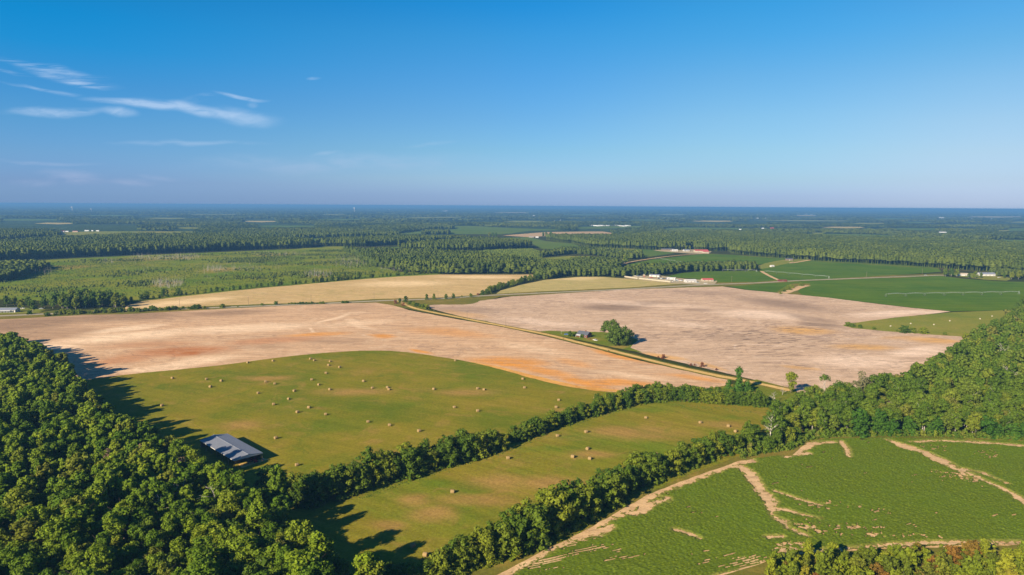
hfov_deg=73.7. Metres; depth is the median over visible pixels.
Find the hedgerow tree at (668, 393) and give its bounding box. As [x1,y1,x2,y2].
[665,389,671,400]
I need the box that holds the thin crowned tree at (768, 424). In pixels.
[763,412,783,434]
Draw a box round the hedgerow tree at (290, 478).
[285,471,301,501]
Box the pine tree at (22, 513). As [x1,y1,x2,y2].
[15,505,37,526]
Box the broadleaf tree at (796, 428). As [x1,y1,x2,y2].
[792,426,802,435]
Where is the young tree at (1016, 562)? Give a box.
[1008,556,1020,574]
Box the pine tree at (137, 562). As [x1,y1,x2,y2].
[128,558,147,574]
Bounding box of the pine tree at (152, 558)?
[142,552,165,574]
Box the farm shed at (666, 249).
[661,248,672,250]
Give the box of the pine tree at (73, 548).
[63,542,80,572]
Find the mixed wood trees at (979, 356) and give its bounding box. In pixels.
[887,297,1023,392]
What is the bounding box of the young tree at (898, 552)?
[891,543,912,569]
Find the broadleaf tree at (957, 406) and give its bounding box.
[950,402,962,415]
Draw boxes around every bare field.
[35,223,71,223]
[177,227,197,228]
[245,221,275,221]
[494,212,525,212]
[504,231,610,236]
[700,221,729,221]
[822,227,863,227]
[974,216,1019,217]
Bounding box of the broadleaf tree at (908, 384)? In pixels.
[902,379,914,390]
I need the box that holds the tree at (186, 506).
[169,498,195,521]
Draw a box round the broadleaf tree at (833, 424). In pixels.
[828,414,839,427]
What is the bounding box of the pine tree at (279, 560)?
[273,545,296,574]
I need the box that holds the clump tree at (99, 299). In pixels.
[95,292,103,307]
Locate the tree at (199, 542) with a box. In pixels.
[185,535,218,560]
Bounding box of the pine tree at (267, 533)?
[260,520,283,540]
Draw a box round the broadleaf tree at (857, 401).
[853,391,864,408]
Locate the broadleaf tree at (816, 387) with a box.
[813,384,824,392]
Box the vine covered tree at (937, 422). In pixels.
[932,417,944,433]
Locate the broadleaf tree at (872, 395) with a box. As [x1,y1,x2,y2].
[863,391,880,402]
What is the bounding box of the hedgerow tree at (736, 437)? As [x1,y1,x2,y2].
[730,434,744,453]
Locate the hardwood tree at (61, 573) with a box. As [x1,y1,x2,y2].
[58,570,71,574]
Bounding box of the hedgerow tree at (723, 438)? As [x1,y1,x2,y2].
[717,432,735,456]
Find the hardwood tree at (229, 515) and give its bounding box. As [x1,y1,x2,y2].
[219,511,236,527]
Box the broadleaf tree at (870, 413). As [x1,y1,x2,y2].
[865,407,875,427]
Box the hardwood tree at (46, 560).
[36,549,61,573]
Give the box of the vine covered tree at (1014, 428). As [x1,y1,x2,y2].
[1003,423,1022,440]
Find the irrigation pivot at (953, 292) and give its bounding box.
[885,291,1018,296]
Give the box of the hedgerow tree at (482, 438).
[471,431,490,458]
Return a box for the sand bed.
[498,439,1023,574]
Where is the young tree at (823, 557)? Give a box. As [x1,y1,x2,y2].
[815,549,831,574]
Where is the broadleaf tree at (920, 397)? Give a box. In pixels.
[907,391,934,412]
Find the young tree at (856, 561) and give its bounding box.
[848,556,865,570]
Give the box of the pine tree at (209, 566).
[186,556,222,574]
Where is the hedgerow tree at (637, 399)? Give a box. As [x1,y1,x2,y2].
[634,393,640,404]
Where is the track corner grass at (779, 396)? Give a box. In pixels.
[735,379,795,403]
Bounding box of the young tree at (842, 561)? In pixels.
[833,555,849,572]
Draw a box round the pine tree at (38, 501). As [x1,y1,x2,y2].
[34,498,45,505]
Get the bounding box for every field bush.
[898,325,910,333]
[909,327,916,333]
[919,327,928,333]
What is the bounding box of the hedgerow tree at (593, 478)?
[590,475,606,506]
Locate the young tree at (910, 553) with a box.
[903,544,921,570]
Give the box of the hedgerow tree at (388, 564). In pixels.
[382,561,393,574]
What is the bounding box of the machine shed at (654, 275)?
[649,274,659,276]
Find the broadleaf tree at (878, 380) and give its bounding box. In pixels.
[866,374,885,393]
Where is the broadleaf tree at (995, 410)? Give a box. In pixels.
[989,406,1004,417]
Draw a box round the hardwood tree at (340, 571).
[335,569,351,574]
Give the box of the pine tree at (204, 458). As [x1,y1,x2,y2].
[200,456,208,466]
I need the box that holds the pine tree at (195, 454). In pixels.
[185,449,200,461]
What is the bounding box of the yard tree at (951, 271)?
[948,267,954,275]
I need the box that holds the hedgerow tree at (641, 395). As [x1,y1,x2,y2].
[636,391,643,403]
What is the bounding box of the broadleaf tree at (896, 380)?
[888,377,902,384]
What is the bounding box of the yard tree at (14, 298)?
[11,296,16,304]
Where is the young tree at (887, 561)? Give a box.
[881,554,899,574]
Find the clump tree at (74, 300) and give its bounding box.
[70,297,79,307]
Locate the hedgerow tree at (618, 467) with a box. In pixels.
[613,463,622,475]
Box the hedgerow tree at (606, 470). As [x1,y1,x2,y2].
[595,467,620,505]
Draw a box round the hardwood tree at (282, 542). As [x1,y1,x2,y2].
[266,539,286,549]
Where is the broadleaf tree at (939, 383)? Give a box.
[930,379,945,395]
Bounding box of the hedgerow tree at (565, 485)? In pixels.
[556,479,580,525]
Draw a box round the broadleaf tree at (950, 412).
[944,408,954,426]
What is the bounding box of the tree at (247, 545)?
[226,532,258,562]
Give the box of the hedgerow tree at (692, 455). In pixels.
[685,446,702,469]
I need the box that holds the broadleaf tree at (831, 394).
[823,390,838,402]
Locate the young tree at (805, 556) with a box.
[801,552,810,564]
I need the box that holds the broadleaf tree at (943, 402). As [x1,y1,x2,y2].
[938,398,949,412]
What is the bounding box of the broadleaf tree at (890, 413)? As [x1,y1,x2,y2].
[881,406,901,421]
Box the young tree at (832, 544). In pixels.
[827,541,840,559]
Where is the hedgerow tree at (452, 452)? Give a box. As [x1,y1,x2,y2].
[437,439,458,468]
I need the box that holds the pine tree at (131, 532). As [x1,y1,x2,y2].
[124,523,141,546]
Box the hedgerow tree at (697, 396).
[692,390,699,402]
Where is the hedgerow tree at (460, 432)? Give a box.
[454,428,469,458]
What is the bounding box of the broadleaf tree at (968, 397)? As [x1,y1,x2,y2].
[960,394,974,410]
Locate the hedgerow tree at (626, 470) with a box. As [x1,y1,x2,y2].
[618,465,636,496]
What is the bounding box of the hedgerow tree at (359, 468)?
[346,460,365,489]
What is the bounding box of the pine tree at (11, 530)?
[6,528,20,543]
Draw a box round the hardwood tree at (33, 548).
[19,542,39,556]
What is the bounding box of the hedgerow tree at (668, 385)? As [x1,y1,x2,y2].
[663,382,674,388]
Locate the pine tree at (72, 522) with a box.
[55,513,87,543]
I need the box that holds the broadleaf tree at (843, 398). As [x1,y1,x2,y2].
[839,395,855,408]
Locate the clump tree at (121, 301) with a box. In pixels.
[119,296,124,306]
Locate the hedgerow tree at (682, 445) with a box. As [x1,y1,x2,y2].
[674,441,688,458]
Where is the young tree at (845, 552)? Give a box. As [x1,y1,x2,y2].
[841,549,850,559]
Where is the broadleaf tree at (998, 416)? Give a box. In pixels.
[993,414,1005,425]
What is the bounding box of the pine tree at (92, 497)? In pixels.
[83,487,108,509]
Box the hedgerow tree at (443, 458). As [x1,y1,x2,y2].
[432,442,448,469]
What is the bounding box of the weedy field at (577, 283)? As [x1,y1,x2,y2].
[497,277,676,293]
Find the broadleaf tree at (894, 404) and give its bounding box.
[888,399,902,409]
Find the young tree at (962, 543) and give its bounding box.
[957,542,970,553]
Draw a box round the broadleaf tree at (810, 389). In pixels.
[803,386,813,395]
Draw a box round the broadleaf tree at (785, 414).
[781,409,790,428]
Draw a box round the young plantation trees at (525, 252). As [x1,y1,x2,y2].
[483,248,555,263]
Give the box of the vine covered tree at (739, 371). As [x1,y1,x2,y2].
[732,366,743,391]
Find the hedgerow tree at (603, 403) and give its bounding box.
[597,401,606,413]
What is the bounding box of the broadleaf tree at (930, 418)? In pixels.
[913,408,937,430]
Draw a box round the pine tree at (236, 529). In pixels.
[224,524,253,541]
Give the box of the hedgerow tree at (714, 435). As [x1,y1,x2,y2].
[707,430,722,454]
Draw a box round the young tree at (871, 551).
[863,545,878,567]
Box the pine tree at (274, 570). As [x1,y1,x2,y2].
[268,567,286,574]
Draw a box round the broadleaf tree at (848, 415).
[840,405,856,427]
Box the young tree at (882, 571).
[879,569,888,574]
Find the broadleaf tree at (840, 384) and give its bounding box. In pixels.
[833,380,849,391]
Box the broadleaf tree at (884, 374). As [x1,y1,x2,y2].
[878,372,892,387]
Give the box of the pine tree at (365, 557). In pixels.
[350,550,380,574]
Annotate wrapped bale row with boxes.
[638,278,670,281]
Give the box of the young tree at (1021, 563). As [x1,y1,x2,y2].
[1014,557,1023,574]
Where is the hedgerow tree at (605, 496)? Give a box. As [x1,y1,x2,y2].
[594,477,613,511]
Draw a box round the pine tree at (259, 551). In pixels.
[251,547,267,563]
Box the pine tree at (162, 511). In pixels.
[158,507,170,519]
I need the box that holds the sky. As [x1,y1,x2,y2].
[0,0,1023,209]
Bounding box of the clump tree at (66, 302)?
[62,296,70,308]
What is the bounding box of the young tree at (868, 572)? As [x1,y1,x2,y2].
[860,568,874,574]
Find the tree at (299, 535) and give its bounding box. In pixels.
[284,519,315,549]
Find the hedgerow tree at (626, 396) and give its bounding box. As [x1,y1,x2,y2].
[621,393,632,407]
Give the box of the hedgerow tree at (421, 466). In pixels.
[413,450,431,475]
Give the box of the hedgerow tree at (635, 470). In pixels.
[627,465,644,492]
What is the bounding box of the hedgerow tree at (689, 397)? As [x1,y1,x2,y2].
[682,385,693,402]
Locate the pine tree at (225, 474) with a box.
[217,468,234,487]
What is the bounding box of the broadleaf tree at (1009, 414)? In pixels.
[1004,412,1018,425]
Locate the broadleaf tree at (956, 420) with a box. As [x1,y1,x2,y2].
[950,412,963,430]
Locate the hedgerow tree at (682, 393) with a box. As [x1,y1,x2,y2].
[677,385,685,401]
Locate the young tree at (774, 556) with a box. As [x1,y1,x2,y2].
[766,555,779,568]
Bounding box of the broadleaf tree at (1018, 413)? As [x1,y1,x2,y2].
[1008,409,1023,426]
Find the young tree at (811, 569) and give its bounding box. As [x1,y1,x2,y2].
[805,564,813,574]
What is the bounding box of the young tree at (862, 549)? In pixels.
[854,544,865,560]
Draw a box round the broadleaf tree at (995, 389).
[985,384,1002,397]
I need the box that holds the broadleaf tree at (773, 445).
[764,436,776,452]
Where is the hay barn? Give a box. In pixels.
[200,434,262,467]
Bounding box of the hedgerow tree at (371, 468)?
[361,462,381,489]
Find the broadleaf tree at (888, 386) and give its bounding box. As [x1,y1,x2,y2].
[884,383,891,390]
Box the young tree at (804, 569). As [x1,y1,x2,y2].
[799,565,811,574]
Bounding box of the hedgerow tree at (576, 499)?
[562,487,589,530]
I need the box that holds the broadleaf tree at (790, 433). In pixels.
[783,426,795,443]
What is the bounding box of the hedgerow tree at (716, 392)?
[709,389,719,403]
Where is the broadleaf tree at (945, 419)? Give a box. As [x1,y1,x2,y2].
[939,415,953,431]
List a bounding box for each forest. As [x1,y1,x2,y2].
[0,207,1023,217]
[0,211,1023,225]
[0,219,1023,239]
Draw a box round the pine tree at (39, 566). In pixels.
[37,563,44,570]
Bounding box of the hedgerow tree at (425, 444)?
[416,438,433,466]
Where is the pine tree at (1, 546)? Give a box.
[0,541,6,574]
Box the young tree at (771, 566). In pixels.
[764,556,776,574]
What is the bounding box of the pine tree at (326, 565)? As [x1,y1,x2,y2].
[318,561,341,574]
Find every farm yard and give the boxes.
[625,275,716,284]
[656,249,710,253]
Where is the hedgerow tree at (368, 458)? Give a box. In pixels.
[355,445,380,484]
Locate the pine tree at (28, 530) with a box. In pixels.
[4,514,44,547]
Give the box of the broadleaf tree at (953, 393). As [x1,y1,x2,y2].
[940,387,961,401]
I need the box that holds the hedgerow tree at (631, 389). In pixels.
[624,387,635,399]
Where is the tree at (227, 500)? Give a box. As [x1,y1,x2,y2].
[217,489,243,513]
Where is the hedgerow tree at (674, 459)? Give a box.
[664,448,685,476]
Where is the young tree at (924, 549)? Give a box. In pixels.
[919,546,930,561]
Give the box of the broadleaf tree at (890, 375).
[886,372,894,386]
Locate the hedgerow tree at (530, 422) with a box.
[524,419,537,435]
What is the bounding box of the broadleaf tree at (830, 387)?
[825,385,838,395]
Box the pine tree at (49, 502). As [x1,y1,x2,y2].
[47,492,60,505]
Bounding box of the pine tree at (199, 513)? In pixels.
[194,507,207,521]
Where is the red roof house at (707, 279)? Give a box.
[701,278,713,280]
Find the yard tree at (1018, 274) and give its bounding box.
[1016,270,1021,278]
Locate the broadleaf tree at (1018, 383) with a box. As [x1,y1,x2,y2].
[1007,376,1023,390]
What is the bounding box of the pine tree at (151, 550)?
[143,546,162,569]
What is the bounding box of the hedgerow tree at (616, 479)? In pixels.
[604,472,627,509]
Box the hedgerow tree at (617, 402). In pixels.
[613,397,622,410]
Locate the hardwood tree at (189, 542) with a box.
[185,537,193,551]
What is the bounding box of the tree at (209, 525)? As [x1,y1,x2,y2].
[190,519,223,544]
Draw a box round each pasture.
[2,219,55,220]
[63,231,194,234]
[147,218,185,218]
[191,214,235,214]
[411,217,460,217]
[502,221,544,221]
[545,256,622,259]
[758,259,809,268]
[766,220,840,220]
[848,310,1004,336]
[853,223,883,223]
[1008,228,1023,230]
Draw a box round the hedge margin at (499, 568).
[467,435,1022,574]
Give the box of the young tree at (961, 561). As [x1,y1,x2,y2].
[957,552,966,566]
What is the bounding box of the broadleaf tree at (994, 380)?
[987,376,1004,388]
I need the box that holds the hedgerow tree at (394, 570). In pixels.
[383,562,406,574]
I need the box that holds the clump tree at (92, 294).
[88,292,95,303]
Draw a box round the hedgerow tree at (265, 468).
[253,464,272,488]
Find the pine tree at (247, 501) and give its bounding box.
[241,496,256,516]
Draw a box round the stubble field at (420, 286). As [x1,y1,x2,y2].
[125,274,532,308]
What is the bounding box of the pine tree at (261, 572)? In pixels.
[251,569,268,574]
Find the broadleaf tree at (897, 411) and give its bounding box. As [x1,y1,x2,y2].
[892,409,902,421]
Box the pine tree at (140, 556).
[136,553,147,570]
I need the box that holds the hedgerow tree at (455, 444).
[452,437,459,458]
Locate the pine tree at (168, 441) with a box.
[160,435,179,453]
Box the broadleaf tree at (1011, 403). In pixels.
[1004,398,1020,412]
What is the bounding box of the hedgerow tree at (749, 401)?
[744,394,752,405]
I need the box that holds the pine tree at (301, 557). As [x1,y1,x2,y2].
[284,548,332,574]
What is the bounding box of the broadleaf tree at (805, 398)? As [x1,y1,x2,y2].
[800,396,810,400]
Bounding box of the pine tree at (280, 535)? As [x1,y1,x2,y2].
[275,531,285,540]
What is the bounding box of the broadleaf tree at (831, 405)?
[827,401,840,415]
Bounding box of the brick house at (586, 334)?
[576,330,591,337]
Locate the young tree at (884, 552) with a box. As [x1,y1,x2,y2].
[878,550,888,555]
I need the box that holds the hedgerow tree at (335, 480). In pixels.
[323,466,348,501]
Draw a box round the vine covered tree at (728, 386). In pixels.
[722,379,735,391]
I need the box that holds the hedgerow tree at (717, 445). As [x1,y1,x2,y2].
[710,439,724,459]
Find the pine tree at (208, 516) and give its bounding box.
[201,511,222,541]
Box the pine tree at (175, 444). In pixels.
[168,438,186,448]
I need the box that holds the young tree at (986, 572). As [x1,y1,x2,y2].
[982,569,993,574]
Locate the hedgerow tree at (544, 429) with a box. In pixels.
[541,421,548,433]
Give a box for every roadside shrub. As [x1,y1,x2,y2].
[59,308,67,313]
[66,308,74,314]
[75,309,82,314]
[126,307,133,311]
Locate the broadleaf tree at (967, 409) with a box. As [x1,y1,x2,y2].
[957,406,971,426]
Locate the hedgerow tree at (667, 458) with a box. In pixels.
[660,455,672,477]
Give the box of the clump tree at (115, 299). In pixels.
[111,292,119,304]
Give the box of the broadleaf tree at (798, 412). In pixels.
[793,409,802,425]
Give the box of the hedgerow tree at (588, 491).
[574,482,601,522]
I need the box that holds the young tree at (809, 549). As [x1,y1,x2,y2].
[801,538,814,559]
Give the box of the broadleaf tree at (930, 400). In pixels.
[924,397,942,416]
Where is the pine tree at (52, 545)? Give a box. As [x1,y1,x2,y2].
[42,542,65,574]
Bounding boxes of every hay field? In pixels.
[85,351,771,519]
[290,403,807,574]
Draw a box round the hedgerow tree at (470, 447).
[460,433,480,462]
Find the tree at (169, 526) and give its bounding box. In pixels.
[158,512,184,548]
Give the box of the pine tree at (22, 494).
[1,487,33,515]
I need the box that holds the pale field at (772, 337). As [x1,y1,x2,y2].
[429,286,962,408]
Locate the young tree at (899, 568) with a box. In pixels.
[891,557,901,572]
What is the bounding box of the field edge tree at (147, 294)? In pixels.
[142,291,150,298]
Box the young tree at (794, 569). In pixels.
[787,563,798,574]
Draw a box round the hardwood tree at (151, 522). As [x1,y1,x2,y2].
[140,516,160,552]
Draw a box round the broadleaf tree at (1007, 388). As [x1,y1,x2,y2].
[1001,385,1013,393]
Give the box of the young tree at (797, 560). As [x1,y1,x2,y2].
[791,556,803,573]
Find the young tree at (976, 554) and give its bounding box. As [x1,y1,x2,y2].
[972,549,982,559]
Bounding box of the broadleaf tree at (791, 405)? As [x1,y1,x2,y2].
[787,399,795,410]
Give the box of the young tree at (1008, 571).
[1002,568,1018,574]
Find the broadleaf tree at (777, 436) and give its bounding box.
[770,428,781,447]
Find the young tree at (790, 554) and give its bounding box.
[782,548,796,563]
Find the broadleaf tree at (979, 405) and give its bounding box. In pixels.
[973,403,987,413]
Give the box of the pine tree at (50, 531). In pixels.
[33,514,71,550]
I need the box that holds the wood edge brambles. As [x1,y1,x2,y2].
[735,425,1023,458]
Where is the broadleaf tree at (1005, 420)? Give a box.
[999,415,1012,430]
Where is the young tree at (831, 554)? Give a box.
[826,547,833,573]
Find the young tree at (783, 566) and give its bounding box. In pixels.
[776,563,789,574]
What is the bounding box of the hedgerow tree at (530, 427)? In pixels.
[527,424,535,438]
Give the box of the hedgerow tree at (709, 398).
[702,390,714,403]
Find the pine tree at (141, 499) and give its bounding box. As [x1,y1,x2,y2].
[125,488,150,511]
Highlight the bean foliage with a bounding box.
[510,437,1023,574]
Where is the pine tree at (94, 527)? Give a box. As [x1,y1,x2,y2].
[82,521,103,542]
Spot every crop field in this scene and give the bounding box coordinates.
[81,215,131,215]
[259,226,312,226]
[319,219,359,219]
[401,226,558,233]
[510,237,675,256]
[571,214,600,214]
[577,226,640,228]
[630,254,784,264]
[665,227,743,229]
[667,271,775,281]
[729,276,1023,310]
[759,259,940,280]
[827,234,889,235]
[879,218,908,218]
[898,228,934,229]
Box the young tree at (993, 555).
[985,552,999,568]
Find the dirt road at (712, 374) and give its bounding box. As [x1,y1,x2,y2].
[398,301,789,390]
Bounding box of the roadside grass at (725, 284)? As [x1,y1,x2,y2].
[0,273,943,318]
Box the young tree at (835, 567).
[830,563,839,574]
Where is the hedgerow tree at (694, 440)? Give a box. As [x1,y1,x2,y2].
[687,438,702,454]
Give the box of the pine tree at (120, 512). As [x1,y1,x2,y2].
[99,506,136,535]
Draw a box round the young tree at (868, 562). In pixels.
[863,554,873,569]
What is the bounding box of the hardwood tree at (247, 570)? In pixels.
[241,564,257,574]
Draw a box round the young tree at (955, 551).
[945,545,962,564]
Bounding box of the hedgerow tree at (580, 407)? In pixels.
[576,403,587,419]
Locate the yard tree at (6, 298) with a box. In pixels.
[3,295,10,305]
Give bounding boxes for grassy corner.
[398,296,482,307]
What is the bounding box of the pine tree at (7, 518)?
[0,508,15,530]
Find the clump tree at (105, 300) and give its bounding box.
[104,296,109,304]
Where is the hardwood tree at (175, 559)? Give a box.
[148,552,187,574]
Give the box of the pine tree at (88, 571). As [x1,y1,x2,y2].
[79,567,106,574]
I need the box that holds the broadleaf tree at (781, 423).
[765,413,786,436]
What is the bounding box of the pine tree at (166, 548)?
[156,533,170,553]
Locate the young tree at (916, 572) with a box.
[914,569,924,574]
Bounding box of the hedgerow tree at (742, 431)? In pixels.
[740,419,751,438]
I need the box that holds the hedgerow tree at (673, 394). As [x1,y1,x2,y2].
[669,390,678,401]
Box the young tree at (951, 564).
[945,562,955,571]
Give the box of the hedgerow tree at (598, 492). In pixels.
[584,479,603,517]
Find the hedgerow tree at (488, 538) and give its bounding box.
[477,530,500,568]
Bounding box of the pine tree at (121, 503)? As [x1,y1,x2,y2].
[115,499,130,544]
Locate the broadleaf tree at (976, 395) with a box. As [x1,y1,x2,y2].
[963,384,983,405]
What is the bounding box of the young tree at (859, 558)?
[847,556,862,569]
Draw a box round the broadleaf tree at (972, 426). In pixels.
[965,417,980,432]
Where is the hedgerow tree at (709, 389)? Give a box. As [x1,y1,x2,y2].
[702,387,714,402]
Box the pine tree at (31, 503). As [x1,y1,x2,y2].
[18,501,34,509]
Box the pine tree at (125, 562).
[119,558,129,567]
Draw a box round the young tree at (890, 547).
[887,543,894,552]
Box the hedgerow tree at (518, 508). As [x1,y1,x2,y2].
[510,497,534,538]
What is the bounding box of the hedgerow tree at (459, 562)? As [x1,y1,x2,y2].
[447,546,470,574]
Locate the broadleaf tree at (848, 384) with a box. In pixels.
[842,382,855,391]
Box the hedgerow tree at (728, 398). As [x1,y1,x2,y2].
[723,393,733,405]
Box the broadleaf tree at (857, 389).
[852,387,862,410]
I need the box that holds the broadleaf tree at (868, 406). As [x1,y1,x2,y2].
[860,400,875,421]
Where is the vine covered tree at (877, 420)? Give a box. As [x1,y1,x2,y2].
[871,415,886,435]
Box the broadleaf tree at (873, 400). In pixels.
[863,398,880,408]
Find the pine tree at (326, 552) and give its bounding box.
[319,536,336,557]
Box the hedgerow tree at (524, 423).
[518,421,529,435]
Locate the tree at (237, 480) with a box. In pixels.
[227,469,249,491]
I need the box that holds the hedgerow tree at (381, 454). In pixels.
[372,448,399,483]
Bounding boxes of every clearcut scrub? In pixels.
[0,250,394,297]
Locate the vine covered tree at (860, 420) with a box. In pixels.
[849,407,871,437]
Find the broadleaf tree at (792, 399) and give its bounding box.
[783,396,798,406]
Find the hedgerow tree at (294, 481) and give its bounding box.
[290,474,307,503]
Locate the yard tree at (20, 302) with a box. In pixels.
[17,298,24,309]
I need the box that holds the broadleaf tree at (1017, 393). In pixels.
[1011,390,1023,398]
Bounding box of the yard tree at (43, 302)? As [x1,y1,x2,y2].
[39,295,47,307]
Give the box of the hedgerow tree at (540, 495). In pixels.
[533,488,565,530]
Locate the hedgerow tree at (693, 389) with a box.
[689,386,698,402]
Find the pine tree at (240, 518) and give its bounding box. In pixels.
[235,507,247,525]
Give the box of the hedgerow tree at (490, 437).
[485,428,499,453]
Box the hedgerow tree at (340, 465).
[328,463,348,496]
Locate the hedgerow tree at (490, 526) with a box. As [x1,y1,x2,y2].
[484,520,499,552]
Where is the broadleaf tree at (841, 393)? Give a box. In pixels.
[837,391,849,403]
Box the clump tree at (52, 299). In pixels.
[48,294,57,306]
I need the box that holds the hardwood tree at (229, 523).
[222,518,249,532]
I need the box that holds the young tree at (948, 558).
[945,555,952,562]
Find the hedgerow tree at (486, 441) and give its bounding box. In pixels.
[479,430,489,451]
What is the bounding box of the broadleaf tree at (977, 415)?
[967,411,983,432]
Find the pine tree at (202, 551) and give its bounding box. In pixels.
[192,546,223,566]
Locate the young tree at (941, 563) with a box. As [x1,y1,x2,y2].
[932,556,950,574]
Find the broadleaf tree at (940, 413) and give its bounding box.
[933,400,945,416]
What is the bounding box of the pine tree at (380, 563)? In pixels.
[358,555,386,574]
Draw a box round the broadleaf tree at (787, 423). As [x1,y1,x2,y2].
[769,418,789,434]
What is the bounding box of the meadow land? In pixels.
[0,234,1023,574]
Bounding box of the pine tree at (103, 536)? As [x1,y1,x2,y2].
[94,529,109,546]
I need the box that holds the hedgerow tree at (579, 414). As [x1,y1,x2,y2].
[577,409,584,420]
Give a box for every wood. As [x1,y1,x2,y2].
[0,228,62,238]
[0,232,314,259]
[0,259,51,279]
[181,229,400,237]
[316,234,471,246]
[342,246,548,273]
[364,224,454,228]
[397,235,531,250]
[421,228,450,233]
[534,255,630,279]
[538,246,643,258]
[544,229,1023,270]
[623,260,757,275]
[987,267,1023,276]
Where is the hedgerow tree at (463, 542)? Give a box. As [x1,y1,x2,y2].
[453,534,473,567]
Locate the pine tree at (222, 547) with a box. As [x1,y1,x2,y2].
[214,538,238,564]
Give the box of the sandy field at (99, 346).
[0,303,727,391]
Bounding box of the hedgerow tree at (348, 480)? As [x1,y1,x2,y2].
[339,468,361,495]
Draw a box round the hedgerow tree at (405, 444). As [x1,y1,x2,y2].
[394,441,416,476]
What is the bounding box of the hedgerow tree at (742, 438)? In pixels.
[736,434,744,448]
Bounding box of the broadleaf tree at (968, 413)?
[961,411,970,426]
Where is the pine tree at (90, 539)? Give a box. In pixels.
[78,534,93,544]
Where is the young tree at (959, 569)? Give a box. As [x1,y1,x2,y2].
[953,566,973,574]
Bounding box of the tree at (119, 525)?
[102,514,126,545]
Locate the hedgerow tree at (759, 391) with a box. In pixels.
[753,389,764,401]
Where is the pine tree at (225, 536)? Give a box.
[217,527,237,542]
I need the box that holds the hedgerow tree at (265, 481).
[262,476,270,488]
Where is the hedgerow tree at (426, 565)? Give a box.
[416,557,434,574]
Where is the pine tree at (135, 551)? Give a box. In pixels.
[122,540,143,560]
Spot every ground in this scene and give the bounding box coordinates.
[0,204,1023,258]
[725,545,1018,574]
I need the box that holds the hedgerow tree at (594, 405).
[589,401,599,416]
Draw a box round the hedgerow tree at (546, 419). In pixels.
[541,415,553,430]
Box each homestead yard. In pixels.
[0,307,44,313]
[951,273,1012,280]
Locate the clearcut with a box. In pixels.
[0,246,436,301]
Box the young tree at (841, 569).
[838,564,843,574]
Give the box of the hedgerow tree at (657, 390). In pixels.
[652,387,661,402]
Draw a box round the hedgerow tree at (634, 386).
[632,383,641,390]
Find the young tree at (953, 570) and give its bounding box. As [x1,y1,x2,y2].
[949,564,959,574]
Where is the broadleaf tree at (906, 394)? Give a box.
[898,391,910,403]
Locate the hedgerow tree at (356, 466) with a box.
[346,461,370,495]
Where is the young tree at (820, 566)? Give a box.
[814,560,826,574]
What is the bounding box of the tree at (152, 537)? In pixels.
[142,529,163,551]
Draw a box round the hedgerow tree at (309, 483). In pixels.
[296,472,321,508]
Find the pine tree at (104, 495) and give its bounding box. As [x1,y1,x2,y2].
[79,483,109,507]
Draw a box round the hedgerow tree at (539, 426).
[534,418,545,435]
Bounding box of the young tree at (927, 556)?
[922,552,932,569]
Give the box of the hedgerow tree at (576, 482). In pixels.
[569,477,592,515]
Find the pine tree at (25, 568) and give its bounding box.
[6,554,42,574]
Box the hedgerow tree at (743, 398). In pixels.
[739,396,747,405]
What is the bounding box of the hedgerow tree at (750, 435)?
[744,428,759,448]
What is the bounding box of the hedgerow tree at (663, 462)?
[651,452,669,481]
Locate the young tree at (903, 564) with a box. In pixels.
[900,557,911,568]
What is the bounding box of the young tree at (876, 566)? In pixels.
[869,562,883,574]
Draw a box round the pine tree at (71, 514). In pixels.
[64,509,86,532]
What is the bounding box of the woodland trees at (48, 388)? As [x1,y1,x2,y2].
[0,331,294,514]
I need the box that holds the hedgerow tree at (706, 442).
[700,436,715,461]
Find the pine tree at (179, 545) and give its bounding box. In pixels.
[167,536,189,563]
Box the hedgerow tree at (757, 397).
[751,393,763,407]
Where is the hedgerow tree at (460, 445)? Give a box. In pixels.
[454,436,470,462]
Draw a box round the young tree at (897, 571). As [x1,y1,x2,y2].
[890,568,901,574]
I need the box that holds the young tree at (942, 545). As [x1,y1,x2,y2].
[939,543,950,555]
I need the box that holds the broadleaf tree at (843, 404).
[830,403,847,426]
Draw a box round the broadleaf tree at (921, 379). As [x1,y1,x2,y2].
[913,376,928,392]
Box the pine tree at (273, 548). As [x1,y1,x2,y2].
[264,541,281,571]
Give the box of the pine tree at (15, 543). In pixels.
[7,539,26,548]
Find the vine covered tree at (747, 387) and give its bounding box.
[742,380,752,392]
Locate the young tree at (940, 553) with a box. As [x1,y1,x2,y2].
[936,550,946,559]
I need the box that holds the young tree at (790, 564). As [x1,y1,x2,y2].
[785,557,799,574]
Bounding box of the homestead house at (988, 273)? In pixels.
[976,272,995,275]
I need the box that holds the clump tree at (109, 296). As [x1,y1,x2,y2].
[103,294,110,303]
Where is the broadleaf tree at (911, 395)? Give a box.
[907,391,915,403]
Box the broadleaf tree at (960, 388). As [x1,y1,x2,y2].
[956,384,964,395]
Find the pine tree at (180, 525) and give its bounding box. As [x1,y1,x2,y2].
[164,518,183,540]
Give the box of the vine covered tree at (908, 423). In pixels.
[902,416,917,435]
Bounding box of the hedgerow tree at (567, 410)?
[564,407,573,423]
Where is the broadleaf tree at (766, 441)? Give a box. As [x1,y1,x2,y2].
[761,436,772,451]
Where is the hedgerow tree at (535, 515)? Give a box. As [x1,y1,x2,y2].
[519,503,552,551]
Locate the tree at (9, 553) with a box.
[0,545,24,574]
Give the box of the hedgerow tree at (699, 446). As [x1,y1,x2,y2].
[688,441,706,464]
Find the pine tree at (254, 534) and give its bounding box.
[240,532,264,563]
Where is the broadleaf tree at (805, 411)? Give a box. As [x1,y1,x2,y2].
[797,401,811,429]
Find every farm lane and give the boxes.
[622,254,690,264]
[723,254,983,271]
[760,271,777,279]
[782,285,807,293]

